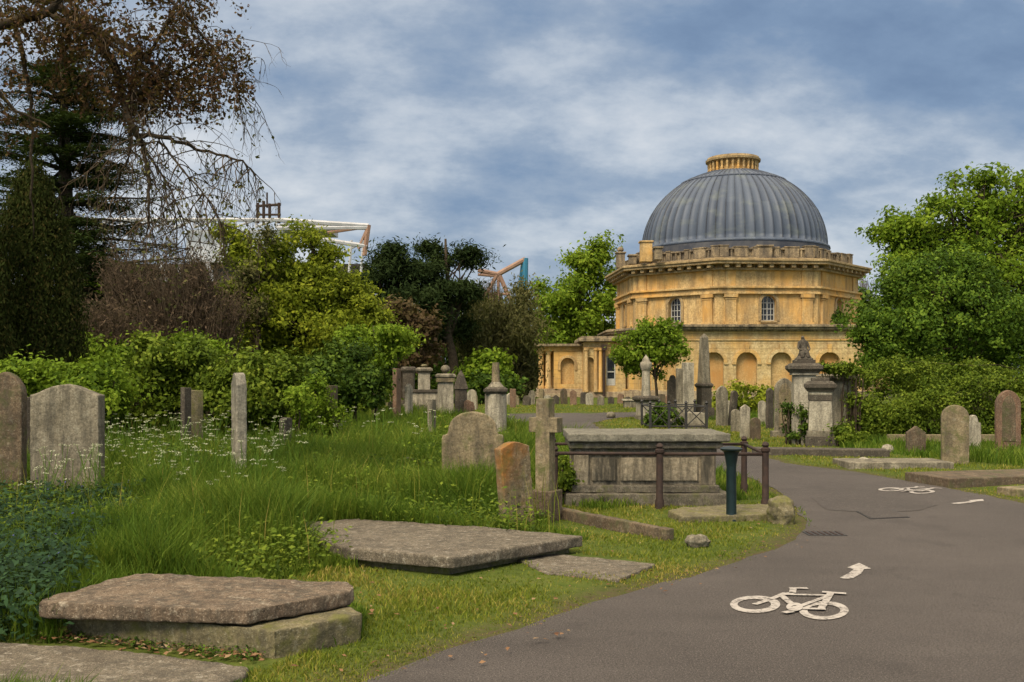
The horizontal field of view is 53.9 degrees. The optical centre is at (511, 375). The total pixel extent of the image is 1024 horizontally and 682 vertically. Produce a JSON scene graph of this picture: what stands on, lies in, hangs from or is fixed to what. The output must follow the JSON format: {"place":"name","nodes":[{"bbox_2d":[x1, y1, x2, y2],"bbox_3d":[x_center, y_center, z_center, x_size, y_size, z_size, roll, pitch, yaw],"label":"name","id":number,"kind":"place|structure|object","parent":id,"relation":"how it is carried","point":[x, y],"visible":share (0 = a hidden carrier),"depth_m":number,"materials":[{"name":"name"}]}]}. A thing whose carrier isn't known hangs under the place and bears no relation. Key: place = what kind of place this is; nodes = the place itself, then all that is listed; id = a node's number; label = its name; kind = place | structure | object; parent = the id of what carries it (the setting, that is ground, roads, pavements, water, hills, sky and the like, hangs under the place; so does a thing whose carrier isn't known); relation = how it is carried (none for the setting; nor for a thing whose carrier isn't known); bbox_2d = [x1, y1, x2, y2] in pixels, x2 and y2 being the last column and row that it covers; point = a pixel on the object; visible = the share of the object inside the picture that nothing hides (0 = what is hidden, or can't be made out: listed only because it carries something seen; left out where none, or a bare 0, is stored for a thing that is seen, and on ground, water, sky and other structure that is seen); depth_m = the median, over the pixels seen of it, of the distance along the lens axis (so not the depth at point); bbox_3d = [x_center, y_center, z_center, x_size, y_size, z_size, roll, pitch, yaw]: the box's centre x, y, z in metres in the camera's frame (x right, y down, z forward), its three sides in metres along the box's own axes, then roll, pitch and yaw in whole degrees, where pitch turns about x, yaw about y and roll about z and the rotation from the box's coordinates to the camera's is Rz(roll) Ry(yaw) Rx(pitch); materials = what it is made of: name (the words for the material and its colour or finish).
{"place":"outdoors","nodes":[
{"label":"outdoors","id":0,"kind":"place"},
{"bbox_2d":[478,257,527,299],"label":"roof truss","id":1,"kind":"object","parent":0,"point":[523,261],"visible":0.62,"depth_m":199.64,"materials":[{"name":"brown metal"}]},
{"bbox_2d":[0,382,1023,681],"bbox_3d":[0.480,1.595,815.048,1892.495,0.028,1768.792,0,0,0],"label":"ground","id":2,"kind":"structure","parent":0,"point":[612,590],"depth_m":7.73,"materials":[{"name":"green plant"}]},
{"bbox_2d":[0,372,26,495],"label":"headstone","id":3,"kind":"object","parent":2,"relation":"on","point":[13,419],"visible":0.76,"depth_m":12.35,"materials":[{"name":"grey stone"}]},
{"bbox_2d":[0,215,26,365],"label":"yew tree","id":4,"kind":"object","parent":2,"relation":"on","point":[4,294],"visible":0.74,"depth_m":21.20,"materials":[{"name":"green plant"}]},
{"bbox_2d":[0,135,99,367],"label":"yew tree","id":5,"kind":"object","parent":2,"relation":"on","point":[37,262],"visible":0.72,"depth_m":22.52,"materials":[{"name":"green plant"}]},
{"bbox_2d":[30,384,104,494],"bbox_3d":[-5.209,0.921,11.800,0.879,1.638,0.152,0,0,9],"label":"headstone","id":6,"kind":"object","parent":2,"relation":"on","point":[72,415],"visible":0.69,"depth_m":11.73,"materials":[{"name":"grey stone"}]},
{"bbox_2d":[0,478,150,642],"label":"bluebell","id":7,"kind":"object","parent":2,"relation":"on","point":[30,561],"depth_m":7.30,"materials":[{"name":"green plant"}]},
{"bbox_2d":[0,344,159,436],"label":"leafy shrub","id":8,"kind":"object","parent":2,"relation":"on","point":[97,375],"visible":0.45,"depth_m":19.18,"materials":[{"name":"green plant"}]},
{"bbox_2d":[0,39,188,358],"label":"cedar tree","id":9,"kind":"object","parent":2,"relation":"on","point":[66,130],"visible":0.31,"depth_m":32.29,"materials":[{"name":"green plant"}]},
{"bbox_2d":[45,281,178,409],"bbox_3d":[-11.100,-0.513,27.958,3.717,4.245,3.265,0,0,0],"label":"bare shrub","id":10,"kind":"object","parent":2,"relation":"on","point":[118,324],"visible":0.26,"depth_m":27.60,"materials":[{"name":"brown plant"}]},
{"bbox_2d":[0,643,248,681],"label":"grave slab","id":11,"kind":"structure","parent":2,"relation":"on","point":[115,666],"depth_m":5.34,"materials":[{"name":"grey stone"}]},
{"bbox_2d":[0,0,286,335],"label":"overhanging tree","id":12,"kind":"object","parent":2,"relation":"on","point":[134,102],"visible":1,"depth_m":12.00,"materials":[{"name":"brown plant"}]},
{"bbox_2d":[27,628,265,661],"bbox_3d":[-2.201,1.546,5.888,1.776,0.067,0.334,0,0,17],"label":"ivy ground cover","id":13,"kind":"object","parent":2,"relation":"on","point":[182,644],"visible":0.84,"depth_m":5.77,"materials":[{"name":"green plant"}]},
{"bbox_2d":[78,321,236,421],"bbox_3d":[-9.907,0.100,27.033,5.000,3.117,2.874,0,0,0],"label":"leafy shrub","id":14,"kind":"object","parent":2,"relation":"on","point":[114,349],"visible":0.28,"depth_m":26.73,"materials":[{"name":"green plant"}]},
{"bbox_2d":[94,322,232,432],"bbox_3d":[-7.816,0.256,21.952,3.524,2.812,2.451,0,0,-23],"label":"leafy shrub","id":15,"kind":"object","parent":2,"relation":"on","point":[172,369],"visible":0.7,"depth_m":21.68,"materials":[{"name":"green plant"}]},
{"bbox_2d":[81,230,269,418],"bbox_3d":[-10.134,-1.387,29.902,5.565,5.989,3.383,0,0,0],"label":"bare shrub","id":16,"kind":"object","parent":2,"relation":"on","point":[200,312],"visible":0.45,"depth_m":29.58,"materials":[{"name":"brown plant"}]},
{"bbox_2d":[181,387,190,444],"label":"headstone","id":17,"kind":"object","parent":2,"relation":"on","point":[185,403],"visible":0.56,"depth_m":19.20,"materials":[{"name":"stone"}]},
{"bbox_2d":[191,390,202,443],"bbox_3d":[-6.150,1.014,19.667,0.222,1.450,0.120,0,0,-20],"label":"headstone","id":18,"kind":"object","parent":2,"relation":"on","point":[196,405],"visible":0.51,"depth_m":19.61,"materials":[{"name":"stone"}]},
{"bbox_2d":[67,606,361,658],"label":"plinth block","id":19,"kind":"structure","parent":2,"relation":"on","point":[280,637],"depth_m":5.83,"materials":[{"name":"stone"}]},
{"bbox_2d":[39,573,353,624],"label":"ledger slab","id":20,"kind":"structure","parent":19,"relation":"on","point":[170,597],"depth_m":6.02,"materials":[{"name":"stone"}]},
{"bbox_2d":[77,192,370,343],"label":"stadium stand","id":21,"kind":"object","parent":2,"relation":"on","point":[336,227],"visible":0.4,"depth_m":179.82,"materials":[{"name":"metal"}]},
{"bbox_2d":[231,373,246,471],"bbox_3d":[-3.710,0.860,13.681,0.152,1.789,0.341,0,0,-28],"label":"headstone","id":22,"kind":"object","parent":2,"relation":"on","point":[239,403],"visible":0.62,"depth_m":13.55,"materials":[{"name":"stone"}]},
{"bbox_2d":[184,337,316,437],"bbox_3d":[-5.587,0.416,21.501,2.743,2.484,2.375,0,0,16],"label":"meadow shrub","id":23,"kind":"object","parent":2,"relation":"on","point":[265,379],"visible":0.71,"depth_m":21.07,"materials":[{"name":"green plant"}]},
{"bbox_2d":[202,212,305,351],"bbox_3d":[-8.750,-1.862,33.766,3.274,7.179,3.053,0,0,0],"label":"ivy clad tree","id":24,"kind":"object","parent":2,"relation":"on","point":[236,248],"visible":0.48,"depth_m":33.47,"materials":[{"name":"green plant"}]},
{"bbox_2d":[228,218,283,355],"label":"ivy column","id":25,"kind":"structure","parent":2,"relation":"on","point":[248,271],"depth_m":32.94,"materials":[{"name":"green plant"}]},
{"bbox_2d":[2,424,527,528],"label":"dark weeds","id":26,"kind":"object","parent":2,"relation":"on","point":[492,494],"visible":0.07,"depth_m":12.89,"materials":[{"name":"green plant"}]},
{"bbox_2d":[104,404,435,491],"bbox_3d":[-5.462,1.032,17.229,8.105,0.828,13.914,0,0,0],"label":"cow parsley","id":27,"kind":"object","parent":2,"relation":"on","point":[144,429],"visible":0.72,"depth_m":14.10,"materials":[{"name":"green plant"}]},
{"bbox_2d":[0,415,562,579],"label":"meadow weeds","id":28,"kind":"object","parent":2,"relation":"on","point":[262,549],"visible":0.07,"depth_m":9.40,"materials":[{"name":"green plant"}]},
{"bbox_2d":[277,368,353,437],"bbox_3d":[-4.109,0.756,20.953,1.619,1.802,1.546,0,0,-22],"label":"leafy shrub","id":29,"kind":"object","parent":2,"relation":"on","point":[304,413],"visible":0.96,"depth_m":20.89,"materials":[{"name":"green plant"}]},
{"bbox_2d":[211,214,425,381],"bbox_3d":[-6.784,-1.895,34.689,7.648,7.261,5.266,0,0,0],"label":"acacia tree","id":30,"kind":"object","parent":2,"relation":"on","point":[323,293],"visible":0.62,"depth_m":34.26,"materials":[{"name":"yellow plant"}]},
{"bbox_2d":[51,291,604,389],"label":"background woods","id":31,"kind":"object","parent":2,"relation":"on","point":[445,359],"visible":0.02,"depth_m":95.10,"materials":[{"name":"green plant"}]},
{"bbox_2d":[300,547,363,574],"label":"grass tufts","id":32,"kind":"object","parent":2,"relation":"on","point":[343,560],"visible":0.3,"depth_m":8.35,"materials":[{"name":"green plant"}]},
{"bbox_2d":[299,336,399,420],"bbox_3d":[-4.500,0.296,26.968,2.927,2.720,2.481,0,0,0],"label":"laurel bush","id":33,"kind":"object","parent":2,"relation":"on","point":[357,381],"visible":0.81,"depth_m":26.62,"materials":[{"name":"green plant"}]},
{"bbox_2d":[324,320,429,413],"bbox_3d":[-4.206,0.018,31.001,3.365,3.382,2.396,0,0,0],"label":"maple tree","id":34,"kind":"object","parent":2,"relation":"on","point":[394,340],"visible":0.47,"depth_m":30.50,"materials":[{"name":"green plant"}]},
{"bbox_2d":[393,368,400,413],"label":"headstone","id":35,"kind":"object","parent":2,"relation":"on","point":[397,395],"visible":0.56,"depth_m":28.91,"materials":[{"name":"red stone"}]},
{"bbox_2d":[344,235,457,397],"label":"pine tree","id":36,"kind":"object","parent":2,"relation":"on","point":[394,270],"visible":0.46,"depth_m":55.85,"materials":[{"name":"green plant"}]},
{"bbox_2d":[401,367,415,405],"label":"box pedestal","id":37,"kind":"object","parent":2,"relation":"on","point":[408,375],"visible":0.47,"depth_m":44.70,"materials":[{"name":"stone"}]},
{"bbox_2d":[377,292,449,397],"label":"tree","id":38,"kind":"object","parent":2,"relation":"on","point":[427,323],"visible":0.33,"depth_m":49.18,"materials":[{"name":"brown plant"}]},
{"bbox_2d":[402,364,437,410],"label":"tiered monument","id":39,"kind":"object","parent":2,"relation":"on","point":[423,393],"visible":0.63,"depth_m":42.52,"materials":[{"name":"grey stone"}]},
{"bbox_2d":[36,506,823,679],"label":"fallen leaves","id":40,"kind":"object","parent":2,"relation":"on","point":[181,649],"visible":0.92,"depth_m":5.82,"materials":[{"name":"brown plant"}]},
{"bbox_2d":[435,365,455,413],"bbox_3d":[-2.311,0.676,34.963,0.711,2.056,0.711,0,0,-8],"label":"urn pedestal","id":41,"kind":"object","parent":2,"relation":"on","point":[445,380],"visible":0.71,"depth_m":34.70,"materials":[{"name":"grey stone"}]},
{"bbox_2d":[331,549,568,574],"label":"plinth block","id":42,"kind":"structure","parent":2,"relation":"on","point":[439,570],"depth_m":8.28,"materials":[{"name":"stone"}]},
{"bbox_2d":[306,519,582,568],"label":"ledger slab","id":43,"kind":"structure","parent":42,"relation":"on","point":[425,545],"depth_m":8.68,"materials":[{"name":"grey stone"}]},
{"bbox_2d":[408,232,505,402],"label":"pine tree","id":44,"kind":"object","parent":2,"relation":"on","point":[436,255],"visible":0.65,"depth_m":57.76,"materials":[{"name":"green plant"}]},
{"bbox_2d":[386,366,528,403],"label":"undergrowth","id":45,"kind":"object","parent":2,"relation":"on","point":[480,384],"visible":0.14,"depth_m":55.92,"materials":[{"name":"green plant"}]},
{"bbox_2d":[453,370,467,411],"bbox_3d":[-1.846,0.765,36.308,0.492,1.885,0.492,0,0,-30],"label":"pinnacle stone","id":46,"kind":"object","parent":2,"relation":"on","point":[460,387],"visible":0.59,"depth_m":36.17,"materials":[{"name":"grey stone"}]},
{"bbox_2d":[442,411,503,471],"bbox_3d":[-0.533,1.127,13.682,0.849,1.269,0.124,0,0,-6],"label":"headstone","id":47,"kind":"object","parent":2,"relation":"on","point":[478,434],"visible":0.45,"depth_m":13.62,"materials":[{"name":"beige stone"}]},
{"bbox_2d":[447,346,524,387],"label":"leafy shrub","id":48,"kind":"object","parent":2,"relation":"on","point":[482,361],"visible":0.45,"depth_m":57.40,"materials":[{"name":"green plant"}]},
{"bbox_2d":[484,362,507,430],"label":"broken column","id":49,"kind":"structure","parent":2,"relation":"on","point":[495,391],"depth_m":22.82,"materials":[{"name":"beige stone"}]},
{"bbox_2d":[446,265,557,400],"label":"willow tree","id":50,"kind":"object","parent":2,"relation":"on","point":[511,328],"visible":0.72,"depth_m":60.93,"materials":[{"name":"green plant"}]},
{"bbox_2d":[0,402,1023,681],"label":"meadow grass","id":51,"kind":"structure","parent":2,"relation":"on","point":[126,546],"depth_m":10.19,"materials":[{"name":"green plant"}]},
{"bbox_2d":[18,443,119,501],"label":"grass tufts","id":52,"kind":"object","parent":51,"relation":"on","point":[78,475],"visible":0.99,"depth_m":11.16,"materials":[{"name":"green plant"}]},
{"bbox_2d":[494,442,533,524],"bbox_3d":[0.033,1.209,10.263,0.380,1.066,0.132,-4,-1,-38],"label":"headstone","id":53,"kind":"object","parent":2,"relation":"on","point":[512,461],"visible":0.66,"depth_m":10.20,"materials":[{"name":"orange stone"}]},
{"bbox_2d":[529,398,562,522],"bbox_3d":[0.371,0.979,11.097,0.340,1.443,0.306,0,0,27],"label":"stone cross","id":54,"kind":"object","parent":2,"relation":"on","point":[545,424],"visible":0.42,"depth_m":11.03,"materials":[{"name":"beige stone"}]},
{"bbox_2d":[558,455,584,503],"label":"ivy clump","id":55,"kind":"object","parent":2,"relation":"on","point":[566,478],"visible":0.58,"depth_m":12.36,"materials":[{"name":"green plant"}]},
{"bbox_2d":[524,229,625,354],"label":"sycamore tree","id":56,"kind":"object","parent":2,"relation":"on","point":[566,301],"visible":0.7,"depth_m":82.93,"materials":[{"name":"green plant"}]},
{"bbox_2d":[518,554,654,582],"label":"paving slab","id":57,"kind":"structure","parent":2,"relation":"on","point":[555,563],"depth_m":8.27,"materials":[{"name":"grey stone"}]},
{"bbox_2d":[562,507,673,540],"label":"grave kerb","id":58,"kind":"structure","parent":2,"relation":"on","point":[616,524],"depth_m":10.34,"materials":[{"name":"grey stone"}]},
{"bbox_2d":[632,355,659,419],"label":"draped column","id":59,"kind":"structure","parent":2,"relation":"on","point":[646,396],"depth_m":36.16,"materials":[{"name":"grey stone"}]},
{"bbox_2d":[563,428,730,506],"bbox_3d":[1.663,1.191,12.878,2.040,0.967,1.270,0,0,0],"label":"chest tomb","id":60,"kind":"object","parent":2,"relation":"on","point":[689,480],"visible":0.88,"depth_m":12.35,"materials":[{"name":"stone"}]},
{"bbox_2d":[608,316,698,402],"bbox_3d":[5.022,-0.323,37.396,3.250,4.047,2.460,0,0,-26],"label":"round tree","id":61,"kind":"object","parent":2,"relation":"on","point":[652,341],"visible":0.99,"depth_m":37.22,"materials":[{"name":"green plant"}]},
{"bbox_2d":[555,436,769,508],"bbox_3d":[1.838,1.220,12.870,2.763,0.860,1.913,0,0,0],"label":"iron railing","id":62,"kind":"object","parent":2,"relation":"on","point":[659,453],"visible":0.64,"depth_m":11.99,"materials":[{"name":"brown metal"}]},
{"bbox_2d":[642,399,684,427],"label":"shrub","id":63,"kind":"object","parent":2,"relation":"on","point":[659,420],"visible":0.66,"depth_m":30.34,"materials":[{"name":"green plant"}]},
{"bbox_2d":[640,399,707,428],"bbox_3d":[4.875,1.200,30.450,1.760,0.900,2.010,0,0,0],"label":"cross braced railing","id":64,"kind":"object","parent":2,"relation":"on","point":[675,404],"visible":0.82,"depth_m":29.48,"materials":[{"name":"metal"}]},
{"bbox_2d":[676,368,682,417],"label":"headstone","id":65,"kind":"object","parent":2,"relation":"on","point":[679,385],"visible":0.56,"depth_m":36.18,"materials":[{"name":"grey stone"}]},
{"bbox_2d":[682,362,693,411],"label":"headstone","id":66,"kind":"object","parent":2,"relation":"on","point":[688,382],"visible":0.56,"depth_m":36.16,"materials":[{"name":"stone"}]},
{"bbox_2d":[681,412,704,428],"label":"grave block","id":67,"kind":"structure","parent":2,"relation":"on","point":[696,421],"depth_m":30.17,"materials":[{"name":"grey stone"}]},
{"bbox_2d":[684,534,710,547],"bbox_3d":[1.741,1.553,9.432,0.262,0.137,0.175,0,0,0],"label":"rock","id":68,"kind":"object","parent":2,"relation":"on","point":[697,540],"visible":0.99,"depth_m":9.37,"materials":[{"name":"grey stone"}]},
{"bbox_2d":[695,334,714,418],"bbox_3d":[7.059,0.081,37.020,0.565,3.237,0.565,0,0,-20],"label":"obelisk","id":69,"kind":"object","parent":2,"relation":"on","point":[704,385],"visible":0.69,"depth_m":36.88,"materials":[{"name":"stone"}]},
{"bbox_2d":[532,153,891,399],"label":"chapel","id":70,"kind":"structure","parent":2,"relation":"on","point":[744,269],"depth_m":68.55,"materials":[{"name":"stone"}]},
{"bbox_2d":[762,296,773,320],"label":"window","id":71,"kind":"structure","parent":70,"relation":"in","point":[767,301],"depth_m":67.24,"materials":[{"name":"white glass"}]},
{"bbox_2d":[668,504,767,522],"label":"stone kerb","id":72,"kind":"structure","parent":2,"relation":"on","point":[747,512],"depth_m":11.03,"materials":[{"name":"beige stone"}]},
{"bbox_2d":[720,446,742,521],"bbox_3d":[2.391,1.214,10.980,0.244,0.872,0.244,0,0,0],"label":"bollard","id":73,"kind":"object","parent":72,"relation":"on","point":[731,453],"visible":0.9,"depth_m":10.93,"materials":[{"name":"metal"}]},
{"bbox_2d":[716,386,727,425],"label":"headstone","id":74,"kind":"object","parent":2,"relation":"on","point":[721,405],"visible":0.8,"depth_m":31.42,"materials":[{"name":"grey stone"}]},
{"bbox_2d":[712,379,773,413],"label":"leafy shrub","id":75,"kind":"object","parent":2,"relation":"on","point":[751,402],"visible":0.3,"depth_m":39.60,"materials":[{"name":"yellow plant"}]},
{"bbox_2d":[740,404,749,437],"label":"headstone","id":76,"kind":"object","parent":2,"relation":"on","point":[744,420],"visible":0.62,"depth_m":25.13,"materials":[{"name":"stone"}]},
{"bbox_2d":[766,388,773,428],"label":"headstone","id":77,"kind":"object","parent":2,"relation":"on","point":[769,408],"visible":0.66,"depth_m":29.92,"materials":[{"name":"stone"}]},
{"bbox_2d":[766,495,794,524],"bbox_3d":[2.919,1.485,10.905,0.289,0.364,0.305,0,0,-23],"label":"boulder","id":78,"kind":"object","parent":2,"relation":"on","point":[780,509],"visible":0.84,"depth_m":10.80,"materials":[{"name":"stone"}]},
{"bbox_2d":[770,378,791,436],"bbox_3d":[7.089,0.916,26.222,0.686,1.683,0.240,0,0,-6],"label":"headstone","id":79,"kind":"object","parent":2,"relation":"on","point":[782,389],"visible":0.66,"depth_m":26.15,"materials":[{"name":"grey stone"}]},
{"bbox_2d":[775,399,807,444],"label":"ivy clump","id":80,"kind":"object","parent":2,"relation":"on","point":[789,434],"visible":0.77,"depth_m":22.97,"materials":[{"name":"green plant"}]},
{"bbox_2d":[785,360,822,422],"bbox_3d":[7.015,0.665,24.205,0.800,2.069,0.800,0,0,10],"label":"statue pedestal","id":81,"kind":"object","parent":2,"relation":"on","point":[802,372],"visible":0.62,"depth_m":23.95,"materials":[{"name":"grey stone"}]},
{"bbox_2d":[794,336,812,359],"bbox_3d":[7.015,-0.657,24.205,0.446,0.576,0.446,0,0,0],"label":"statue","id":82,"kind":"object","parent":81,"relation":"on","point":[803,349],"visible":1,"depth_m":24.11,"materials":[{"name":"stone"}]},
{"bbox_2d":[804,378,836,446],"bbox_3d":[6.959,0.879,22.747,0.674,1.642,0.675,0,0,14],"label":"pedestal monument","id":83,"kind":"object","parent":2,"relation":"on","point":[820,390],"visible":0.91,"depth_m":22.49,"materials":[{"name":"stone"}]},
{"bbox_2d":[752,447,889,456],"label":"grave kerb","id":84,"kind":"structure","parent":2,"relation":"on","point":[849,452],"depth_m":19.83,"materials":[{"name":"stone"}]},
{"bbox_2d":[816,374,858,428],"bbox_3d":[8.149,0.836,25.173,0.981,1.743,0.981,0,0,12],"label":"ivy pedestal","id":85,"kind":"object","parent":2,"relation":"on","point":[836,405],"visible":0.14,"depth_m":24.79,"materials":[{"name":"grey stone"}]},
{"bbox_2d":[819,360,868,432],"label":"ivy clump","id":86,"kind":"object","parent":85,"relation":"on","point":[840,369],"visible":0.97,"depth_m":24.15,"materials":[{"name":"green plant"}]},
{"bbox_2d":[823,418,873,446],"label":"ivy clump","id":87,"kind":"object","parent":2,"relation":"on","point":[842,432],"visible":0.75,"depth_m":22.30,"materials":[{"name":"green plant"}]},
{"bbox_2d":[833,458,953,468],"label":"ledger slab","id":88,"kind":"structure","parent":2,"relation":"on","point":[878,463],"depth_m":17.08,"materials":[{"name":"grey stone"}]},
{"bbox_2d":[906,426,925,451],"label":"headstone","id":89,"kind":"object","parent":2,"relation":"on","point":[916,436],"visible":0.65,"depth_m":20.70,"materials":[{"name":"brown stone"}]},
{"bbox_2d":[830,236,1023,424],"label":"holly tree","id":90,"kind":"object","parent":2,"relation":"on","point":[910,320],"visible":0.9,"depth_m":29.15,"materials":[{"name":"green plant"}]},
{"bbox_2d":[839,349,1023,438],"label":"hedge","id":91,"kind":"object","parent":2,"relation":"on","point":[884,418],"visible":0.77,"depth_m":24.04,"materials":[{"name":"green plant"}]},
{"bbox_2d":[854,161,1023,409],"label":"chestnut tree","id":92,"kind":"object","parent":2,"relation":"on","point":[990,215],"visible":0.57,"depth_m":43.39,"materials":[{"name":"green plant"}]},
{"bbox_2d":[886,434,994,441],"bbox_3d":[9.687,1.420,22.747,2.410,0.160,0.150,0,0,0],"label":"stone rail","id":93,"kind":"object","parent":2,"relation":"on","point":[938,436],"visible":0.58,"depth_m":22.67,"materials":[{"name":"grey stone"}]},
{"bbox_2d":[858,279,1023,391],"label":"background woods","id":94,"kind":"object","parent":2,"relation":"on","point":[863,290],"visible":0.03,"depth_m":88.89,"materials":[{"name":"green plant"}]},
{"bbox_2d":[941,405,968,463],"bbox_3d":[7.985,1.142,18.154,0.462,1.212,0.120,0,0,14],"label":"headstone","id":95,"kind":"object","parent":2,"relation":"on","point":[954,434],"visible":0.77,"depth_m":18.10,"materials":[{"name":"beige stone"}]},
{"bbox_2d":[905,469,1023,487],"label":"ledger slab","id":96,"kind":"structure","parent":2,"relation":"on","point":[967,478],"depth_m":14.61,"materials":[{"name":"grey stone"}]},
{"bbox_2d":[969,415,980,446],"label":"headstone","id":97,"kind":"object","parent":2,"relation":"on","point":[974,428],"visible":0.6,"depth_m":20.93,"materials":[{"name":"stone"}]},
{"bbox_2d":[995,390,1020,452],"bbox_3d":[10.214,1.034,20.741,0.479,1.451,0.142,0,0,8],"label":"headstone","id":98,"kind":"object","parent":2,"relation":"on","point":[1008,415],"visible":0.86,"depth_m":20.68,"materials":[{"name":"red stone"}]},
{"bbox_2d":[0,0,1023,362],"label":"sky","id":99,"kind":"structure","parent":0,"point":[531,127],"materials":[{"name":"blue"}]},
{"bbox_2d":[363,412,1023,681],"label":"asphalt path","id":100,"kind":"structure","parent":0,"point":[935,593],"depth_m":6.70,"materials":[{"name":"grey asphalt"}]},
{"bbox_2d":[730,587,848,619],"bbox_3d":[1.989,1.589,7.115,0.784,0.010,0.977,0,0,25],"label":"cycle symbol","id":101,"kind":"object","parent":100,"relation":"on","point":[803,608],"visible":1,"depth_m":6.99,"materials":[{"name":"paint"}]},
{"bbox_2d":[812,495,936,511],"bbox_3d":[4.486,1.596,12.524,1.519,0.001,1.754,0,0,0],"label":"asphalt patch","id":102,"kind":"object","parent":100,"relation":"on","point":[848,503],"visible":1,"depth_m":12.52,"materials":[{"name":"grey asphalt"}]},
{"bbox_2d":[856,509,909,518],"bbox_3d":[4.246,1.595,11.560,0.540,0.010,0.778,0,0,0],"label":"manhole cover","id":103,"kind":"object","parent":100,"relation":"on","point":[881,514],"visible":1,"depth_m":11.48,"materials":[{"name":"metal"}]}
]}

